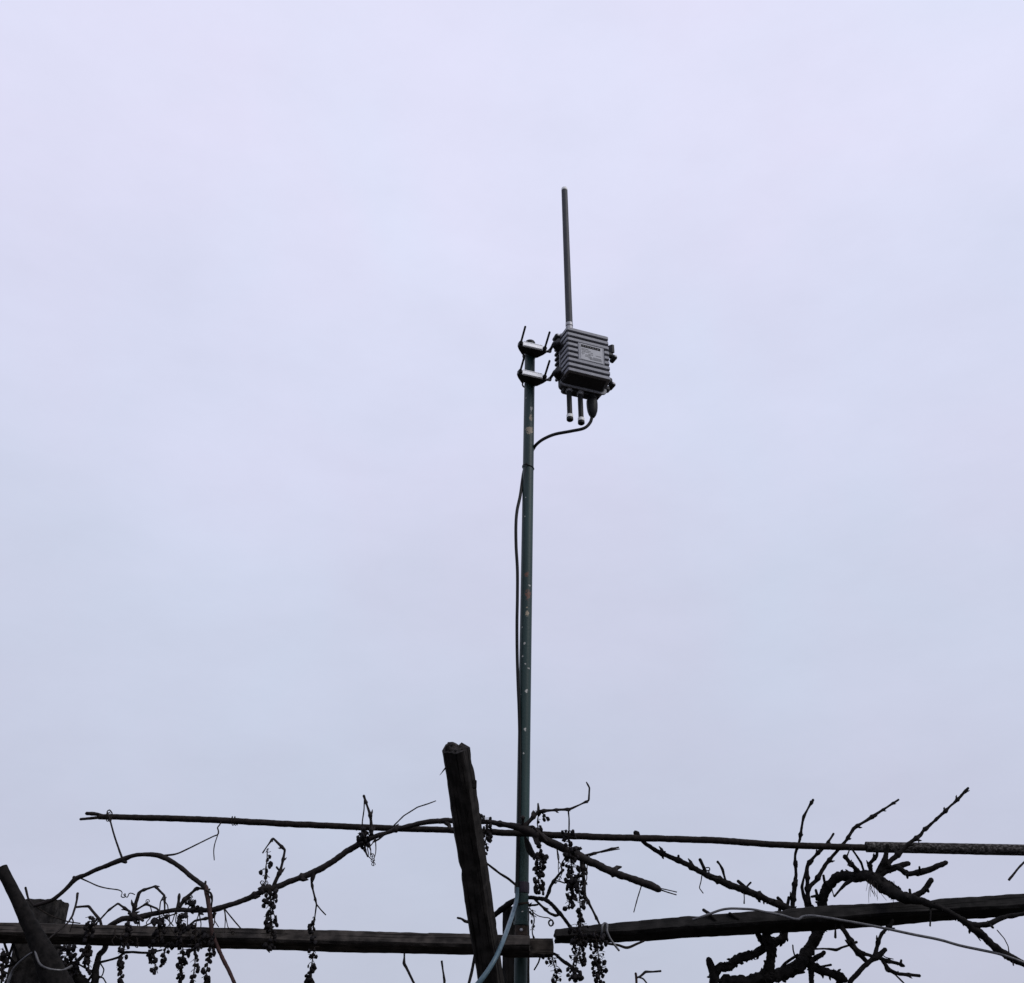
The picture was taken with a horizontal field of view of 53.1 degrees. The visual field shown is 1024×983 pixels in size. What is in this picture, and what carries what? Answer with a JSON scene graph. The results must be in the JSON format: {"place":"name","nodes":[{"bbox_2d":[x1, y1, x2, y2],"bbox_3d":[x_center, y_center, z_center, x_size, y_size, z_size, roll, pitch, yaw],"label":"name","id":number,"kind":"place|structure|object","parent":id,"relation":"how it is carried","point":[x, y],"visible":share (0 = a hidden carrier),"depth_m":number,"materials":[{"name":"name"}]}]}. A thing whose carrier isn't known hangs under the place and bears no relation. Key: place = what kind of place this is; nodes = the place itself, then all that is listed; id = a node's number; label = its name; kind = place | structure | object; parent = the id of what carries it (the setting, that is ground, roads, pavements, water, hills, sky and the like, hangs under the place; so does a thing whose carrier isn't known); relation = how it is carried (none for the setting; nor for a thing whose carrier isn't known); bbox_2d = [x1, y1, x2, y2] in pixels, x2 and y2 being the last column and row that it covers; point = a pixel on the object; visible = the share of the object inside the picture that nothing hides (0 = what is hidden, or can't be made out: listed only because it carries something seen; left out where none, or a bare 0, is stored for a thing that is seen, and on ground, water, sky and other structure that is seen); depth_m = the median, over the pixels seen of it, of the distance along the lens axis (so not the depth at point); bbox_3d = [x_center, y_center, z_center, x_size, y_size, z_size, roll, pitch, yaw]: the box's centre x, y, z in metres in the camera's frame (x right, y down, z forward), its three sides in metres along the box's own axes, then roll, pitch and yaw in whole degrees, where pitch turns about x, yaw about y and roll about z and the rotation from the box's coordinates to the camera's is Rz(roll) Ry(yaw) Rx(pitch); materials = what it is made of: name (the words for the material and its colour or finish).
{"place":"outdoors","nodes":[
{"label":"outdoors","id":0,"kind":"place"},
{"bbox_2d":[0,0,1023,982],"label":"sky","id":1,"kind":"structure","parent":0,"point":[273,273],"materials":[{"name":"white"}]},
{"bbox_3d":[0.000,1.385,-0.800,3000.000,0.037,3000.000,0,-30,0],"label":"ground","id":2,"kind":"structure","parent":0,"visible":0},
{"bbox_2d":[0,864,73,982],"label":"leaning log","id":3,"kind":"object","parent":2,"relation":"on","point":[39,942],"visible":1,"depth_m":2.87,"materials":[{"name":"brown wood"}]},
{"bbox_2d":[7,951,32,982],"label":"tie wire","id":4,"kind":"object","parent":3,"relation":"attached to","point":[16,966],"visible":1,"depth_m":2.87,"materials":[{"name":"grey metal"}]},
{"bbox_2d":[34,950,72,969],"bbox_3d":[-1.275,1.303,2.848,0.110,0.059,0.042,15,-33,-25],"label":"tie wire","id":5,"kind":"object","parent":3,"relation":"attached to","point":[42,965],"visible":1,"depth_m":2.83,"materials":[{"name":"grey metal"}]},
{"bbox_2d":[6,898,68,982],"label":"corner post","id":6,"kind":"object","parent":2,"relation":"on","point":[25,971],"visible":0.34,"depth_m":3.18,"materials":[{"name":"wood"}]},
{"bbox_2d":[440,742,504,982],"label":"leaning post","id":7,"kind":"object","parent":2,"relation":"on","point":[461,782],"visible":0.98,"depth_m":2.86,"materials":[{"name":"brown wood"}]},
{"bbox_2d":[0,922,529,955],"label":"wooden beam","id":8,"kind":"structure","parent":7,"relation":"on","point":[389,942],"depth_m":3.08,"materials":[{"name":"brown wood"}]},
{"bbox_2d":[0,948,8,982],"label":"grape bunch","id":9,"kind":"object","parent":8,"relation":"hanging from","point":[4,959],"visible":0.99,"depth_m":3.06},
{"bbox_2d":[0,943,23,982],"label":"vine cane","id":10,"kind":"object","parent":8,"relation":"attached to","point":[13,946],"visible":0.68,"depth_m":3.11,"materials":[{"name":"brown plant"}]},
{"bbox_2d":[49,892,101,938],"bbox_3d":[-1.329,1.290,3.092,0.168,0.160,0.079,25,-38,-36],"label":"vine shoot","id":11,"kind":"object","parent":8,"relation":"on","point":[85,906],"visible":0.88,"depth_m":3.11,"materials":[{"name":"plant"}]},
{"bbox_2d":[80,944,93,975],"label":"grape bunch","id":12,"kind":"object","parent":8,"relation":"hanging from","point":[88,955],"visible":1,"depth_m":3.00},
{"bbox_2d":[83,915,100,942],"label":"grape bunch","id":13,"kind":"object","parent":8,"relation":"hanging from","point":[89,934],"visible":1,"depth_m":3.02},
{"bbox_2d":[78,946,162,982],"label":"vine cane","id":14,"kind":"object","parent":8,"relation":"hanging from","point":[94,976],"visible":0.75,"depth_m":3.07,"materials":[{"name":"brown plant"}]},
{"bbox_2d":[55,945,89,982],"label":"vine cane","id":15,"kind":"object","parent":14,"relation":"attached to","point":[81,978],"visible":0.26,"depth_m":3.02,"materials":[{"name":"brown plant"}]},
{"bbox_2d":[56,944,78,976],"bbox_3d":[-1.305,1.383,3.012,0.080,0.097,0.062,0,-30,0],"label":"grape bunch","id":16,"kind":"object","parent":15,"relation":"hanging from","point":[72,971],"visible":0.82,"depth_m":3.01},
{"bbox_2d":[114,922,133,982],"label":"grape bunch","id":17,"kind":"object","parent":8,"relation":"hanging from","point":[120,963],"visible":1,"depth_m":3.00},
{"bbox_2d":[24,809,235,982],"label":"vine cane","id":18,"kind":"object","parent":8,"relation":"attached to","point":[174,863],"visible":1,"depth_m":3.20,"materials":[{"name":"brown plant"}]},
{"bbox_2d":[144,944,159,975],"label":"grape bunch","id":19,"kind":"object","parent":8,"relation":"hanging from","point":[151,948],"visible":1,"depth_m":3.00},
{"bbox_2d":[150,914,168,944],"bbox_3d":[-1.044,1.296,3.030,0.058,0.085,0.039,-25,-38,36],"label":"grape bunch","id":20,"kind":"object","parent":8,"relation":"hanging from","point":[159,922],"visible":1,"depth_m":3.02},
{"bbox_2d":[158,942,174,966],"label":"grape bunch","id":21,"kind":"object","parent":8,"relation":"hanging from","point":[166,946],"visible":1,"depth_m":3.03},
{"bbox_2d":[304,946,318,982],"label":"grape bunch","id":22,"kind":"object","parent":8,"relation":"hanging from","point":[313,967],"visible":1,"depth_m":2.99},
{"bbox_2d":[308,916,316,944],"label":"grape bunch","id":23,"kind":"object","parent":8,"relation":"hanging from","point":[313,936],"visible":1,"depth_m":3.02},
{"bbox_2d":[101,782,676,952],"bbox_3d":[-0.378,1.162,3.194,1.778,0.508,0.117,0,-30,0],"label":"vine cane","id":24,"kind":"object","parent":8,"relation":"attached to","point":[536,835],"visible":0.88,"depth_m":3.19,"materials":[{"name":"black plant"}]},
{"bbox_2d":[173,912,188,942],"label":"grape bunch","id":25,"kind":"object","parent":24,"relation":"hanging from","point":[180,927],"visible":1,"depth_m":3.03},
{"bbox_2d":[175,941,189,982],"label":"grape bunch","id":26,"kind":"object","parent":24,"relation":"hanging from","point":[183,960],"visible":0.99,"depth_m":3.01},
{"bbox_2d":[185,899,199,913],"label":"grape bunch","id":27,"kind":"object","parent":24,"relation":"on","point":[191,903],"visible":1,"depth_m":3.14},
{"bbox_2d":[188,923,201,982],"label":"grape bunch","id":28,"kind":"object","parent":24,"relation":"hanging from","point":[195,947],"visible":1,"depth_m":3.00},
{"bbox_2d":[200,928,215,982],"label":"grape bunch","id":29,"kind":"object","parent":24,"relation":"hanging from","point":[207,953],"visible":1,"depth_m":3.01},
{"bbox_2d":[258,848,272,885],"bbox_3d":[-0.772,1.178,3.202,0.040,0.119,0.039,0,-30,0],"label":"grape bunch","id":30,"kind":"object","parent":24,"relation":"hanging from","point":[269,866],"visible":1,"depth_m":3.20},
{"bbox_2d":[260,888,278,951],"bbox_3d":[-0.728,1.282,3.063,0.058,0.180,0.052,-20,-36,31],"label":"grape bunch","id":31,"kind":"object","parent":24,"relation":"hanging from","point":[273,910],"visible":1,"depth_m":3.06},
{"bbox_2d":[355,826,372,849],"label":"grape bunch","id":32,"kind":"object","parent":24,"relation":"attached to","point":[364,832],"visible":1,"depth_m":3.24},
{"bbox_2d":[480,814,493,851],"bbox_3d":[-0.086,1.088,3.252,0.056,0.130,0.045,0,-30,0],"label":"grape bunch","id":33,"kind":"object","parent":24,"relation":"hanging from","point":[486,827],"visible":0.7,"depth_m":3.25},
{"bbox_2d":[524,836,533,856],"bbox_3d":[0.060,1.133,3.256,0.041,0.070,0.018,-3,-30,6],"label":"dead leaf","id":34,"kind":"object","parent":24,"relation":"hanging from","point":[529,849],"visible":0.8,"depth_m":3.26,"materials":[{"name":"brown plant"}]},
{"bbox_2d":[532,810,543,853],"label":"grape bunch","id":35,"kind":"object","parent":24,"relation":"hanging from","point":[540,827],"visible":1,"depth_m":3.26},
{"bbox_2d":[532,850,547,895],"bbox_3d":[0.087,1.186,3.182,0.048,0.133,0.046,0,-30,0],"label":"grape bunch","id":36,"kind":"object","parent":24,"relation":"hanging from","point":[538,871],"visible":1,"depth_m":3.18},
{"bbox_2d":[541,813,549,821],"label":"grape bunch","id":37,"kind":"object","parent":24,"relation":"hanging from","point":[546,817],"visible":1,"depth_m":3.28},
{"bbox_2d":[561,829,576,860],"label":"grape bunch","id":38,"kind":"object","parent":24,"relation":"hanging from","point":[567,854],"visible":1,"depth_m":3.20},
{"bbox_2d":[562,855,580,911],"bbox_3d":[0.184,1.212,3.170,0.054,0.165,0.053,-24,-38,35],"label":"grape bunch","id":39,"kind":"object","parent":24,"relation":"hanging from","point":[568,879],"visible":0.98,"depth_m":3.16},
{"bbox_2d":[573,870,585,926],"bbox_3d":[0.205,1.254,3.131,0.044,0.179,0.044,0,-30,0],"label":"grape bunch","id":40,"kind":"object","parent":24,"relation":"hanging from","point":[580,912],"visible":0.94,"depth_m":3.14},
{"bbox_2d":[403,951,414,982],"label":"vine twig","id":41,"kind":"object","parent":8,"relation":"hanging from","point":[407,969],"visible":1,"depth_m":3.04,"materials":[{"name":"plant"}]},
{"bbox_2d":[441,960,445,982],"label":"vine twig","id":42,"kind":"object","parent":8,"relation":"hanging from","point":[444,980],"visible":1,"depth_m":3.04,"materials":[{"name":"plant"}]},
{"bbox_2d":[467,957,474,982],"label":"vine twig","id":43,"kind":"object","parent":8,"relation":"attached to","point":[471,973],"visible":0.56,"depth_m":3.04,"materials":[{"name":"plant"}]},
{"bbox_2d":[504,938,553,957],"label":"wooden block","id":44,"kind":"structure","parent":8,"relation":"attached to","point":[539,947],"depth_m":3.13,"materials":[{"name":"brown wood"}]},
{"bbox_2d":[541,953,561,982],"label":"grape bunch","id":45,"kind":"object","parent":44,"relation":"hanging from","point":[556,972],"visible":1,"depth_m":3.10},
{"bbox_2d":[553,952,578,972],"bbox_3d":[0.160,1.410,3.065,0.012,0.074,0.151,19,-35,-30],"label":"vine twig","id":46,"kind":"object","parent":44,"relation":"attached to","point":[561,959],"visible":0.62,"depth_m":3.08,"materials":[{"name":"brown plant"}]},
{"bbox_2d":[553,893,1023,943],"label":"wooden beam","id":47,"kind":"structure","parent":8,"relation":"attached to","point":[878,914],"depth_m":3.10,"materials":[{"name":"black wood"}]},
{"bbox_2d":[565,923,592,982],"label":"grape bunch","id":48,"kind":"object","parent":47,"relation":"hanging from","point":[574,967],"visible":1,"depth_m":2.96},
{"bbox_2d":[588,930,606,982],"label":"grape bunch","id":49,"kind":"object","parent":47,"relation":"hanging from","point":[599,954],"visible":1,"depth_m":2.97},
{"bbox_2d":[600,922,644,950],"bbox_3d":[0.333,1.324,3.040,0.146,0.083,0.052,8,-31,-14],"label":"tie wire","id":50,"kind":"object","parent":47,"relation":"attached to","point":[612,943],"visible":0.96,"depth_m":3.04,"materials":[{"name":"grey metal"}]},
{"bbox_2d":[702,909,716,920],"bbox_3d":[0.596,1.281,3.095,0.042,0.037,0.011,0,-30,0],"label":"vine twig","id":51,"kind":"object","parent":47,"relation":"on","point":[712,917],"visible":0.92,"depth_m":3.09,"materials":[{"name":"brown plant"}]},
{"bbox_2d":[728,912,739,919],"bbox_3d":[0.670,1.284,3.093,0.034,0.026,0.011,0,-30,0],"label":"vine twig","id":52,"kind":"object","parent":47,"relation":"on","point":[733,915],"visible":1,"depth_m":3.09,"materials":[{"name":"brown plant"}]},
{"bbox_2d":[834,923,836,938],"bbox_3d":[0.976,1.326,3.091,0.013,0.044,0.008,0,-30,0],"label":"vine twig","id":53,"kind":"object","parent":47,"relation":"attached to","point":[835,935],"visible":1,"depth_m":3.09,"materials":[{"name":"brown plant"}]},
{"bbox_2d":[693,907,1023,963],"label":"support wire","id":54,"kind":"object","parent":47,"relation":"attached to","point":[863,924],"visible":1,"depth_m":3.02,"materials":[{"name":"grey metal"}]},
{"bbox_2d":[838,919,920,982],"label":"vine cane","id":55,"kind":"object","parent":47,"relation":"hanging from","point":[875,955],"visible":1,"depth_m":3.05,"materials":[{"name":"brown plant"}]},
{"bbox_2d":[1008,861,1023,880],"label":"vine twig","id":56,"kind":"object","parent":47,"relation":"attached to","point":[1015,871],"visible":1,"depth_m":3.20,"materials":[{"name":"plant"}]},
{"bbox_2d":[457,917,467,922],"bbox_3d":[-0.135,1.281,3.059,0.064,0.018,0.009,10,-32,-17],"label":"vine twig","id":57,"kind":"object","parent":7,"relation":"attached to","point":[463,920],"visible":0.61,"depth_m":3.05,"materials":[{"name":"plant"}]},
{"bbox_2d":[502,906,528,982],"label":"wooden post","id":58,"kind":"object","parent":2,"relation":"on","point":[508,966],"visible":0.34,"depth_m":3.28,"materials":[{"name":"black wood"}]},
{"bbox_2d":[514,339,534,982],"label":"antenna mast","id":59,"kind":"object","parent":2,"relation":"on","point":[521,922],"visible":0.88,"depth_m":3.71,"materials":[{"name":"grey metal"}]},
{"bbox_2d":[79,812,866,850],"bbox_3d":[-0.085,1.108,3.338,2.667,0.126,0.023,0,-30,0],"label":"support rod","id":60,"kind":"object","parent":59,"relation":"attached to","point":[581,836],"visible":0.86,"depth_m":3.33,"materials":[{"name":"black metal"}]},
{"bbox_2d":[865,842,1023,855],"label":"metal pipe","id":61,"kind":"object","parent":60,"relation":"attached to","point":[970,849],"visible":0.93,"depth_m":3.30,"materials":[{"name":"grey metal"}]},
{"bbox_2d":[475,887,518,982],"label":"blue cable","id":62,"kind":"object","parent":59,"relation":"attached to","point":[483,976],"visible":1,"depth_m":2.87,"materials":[{"name":"blue plastic"}]},
{"bbox_2d":[487,863,515,885],"bbox_3d":[-0.054,1.201,3.264,0.145,0.097,0.009,11,-32,-18],"label":"vine twig","id":63,"kind":"object","parent":59,"relation":"attached to","point":[502,875],"visible":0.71,"depth_m":3.26,"materials":[{"name":"plant"}]},
{"bbox_2d":[514,881,528,892],"bbox_3d":[0.032,1.279,3.303,0.049,0.034,0.049,1,-30,1],"label":"tape wrap","id":64,"kind":"object","parent":59,"relation":"attached to","point":[523,886],"visible":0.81,"depth_m":3.29,"materials":[{"name":"grey plastic"}]},
{"bbox_2d":[494,869,570,926],"bbox_3d":[0.063,1.341,3.292,0.380,0.217,0.102,-21,-36,32],"label":"vine cane","id":65,"kind":"object","parent":59,"relation":"attached to","point":[505,906],"visible":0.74,"depth_m":3.26,"materials":[{"name":"brown plant"}]},
{"bbox_2d":[530,909,536,937],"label":"grape bunch","id":66,"kind":"object","parent":65,"relation":"hanging from","point":[532,922],"visible":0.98,"depth_m":3.21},
{"bbox_2d":[517,354,550,387],"bbox_3d":[0.085,-0.485,4.239,0.126,0.035,0.204,12,-31,-7],"label":"pole clamp","id":67,"kind":"object","parent":59,"relation":"attached to","point":[531,377],"visible":0.93,"depth_m":4.24,"materials":[{"name":"metal"}]},
{"bbox_2d":[518,326,550,357],"bbox_3d":[0.088,-0.613,4.313,0.126,0.035,0.204,12,-31,-7],"label":"pole clamp","id":68,"kind":"object","parent":59,"relation":"attached to","point":[532,349],"visible":0.93,"depth_m":4.31,"materials":[{"name":"metal"}]},
{"bbox_2d":[546,186,616,425],"bbox_3d":[0.299,-0.865,4.502,0.332,1.329,0.133,11,-32,-18],"label":"gateway box","id":69,"kind":"object","parent":68,"relation":"attached to","point":[581,372],"visible":1,"depth_m":4.27,"materials":[{"name":"silver metal"}]},
{"bbox_2d":[514,416,592,888],"bbox_3d":[0.172,0.477,3.783,0.334,1.912,0.066,3,-30,-6],"label":"data cable","id":70,"kind":"object","parent":59,"relation":"attached to","point":[537,443],"visible":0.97,"depth_m":3.70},
{"bbox_2d":[634,970,661,982],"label":"vine shoot","id":71,"kind":"object","parent":2,"relation":"on","point":[642,974],"visible":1,"depth_m":3.02,"materials":[{"name":"brown plant"}]},
{"bbox_2d":[633,787,1023,982],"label":"grape vine","id":72,"kind":"object","parent":2,"relation":"on","point":[804,957],"visible":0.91,"depth_m":3.16,"materials":[{"name":"brown plant"}]}
]}

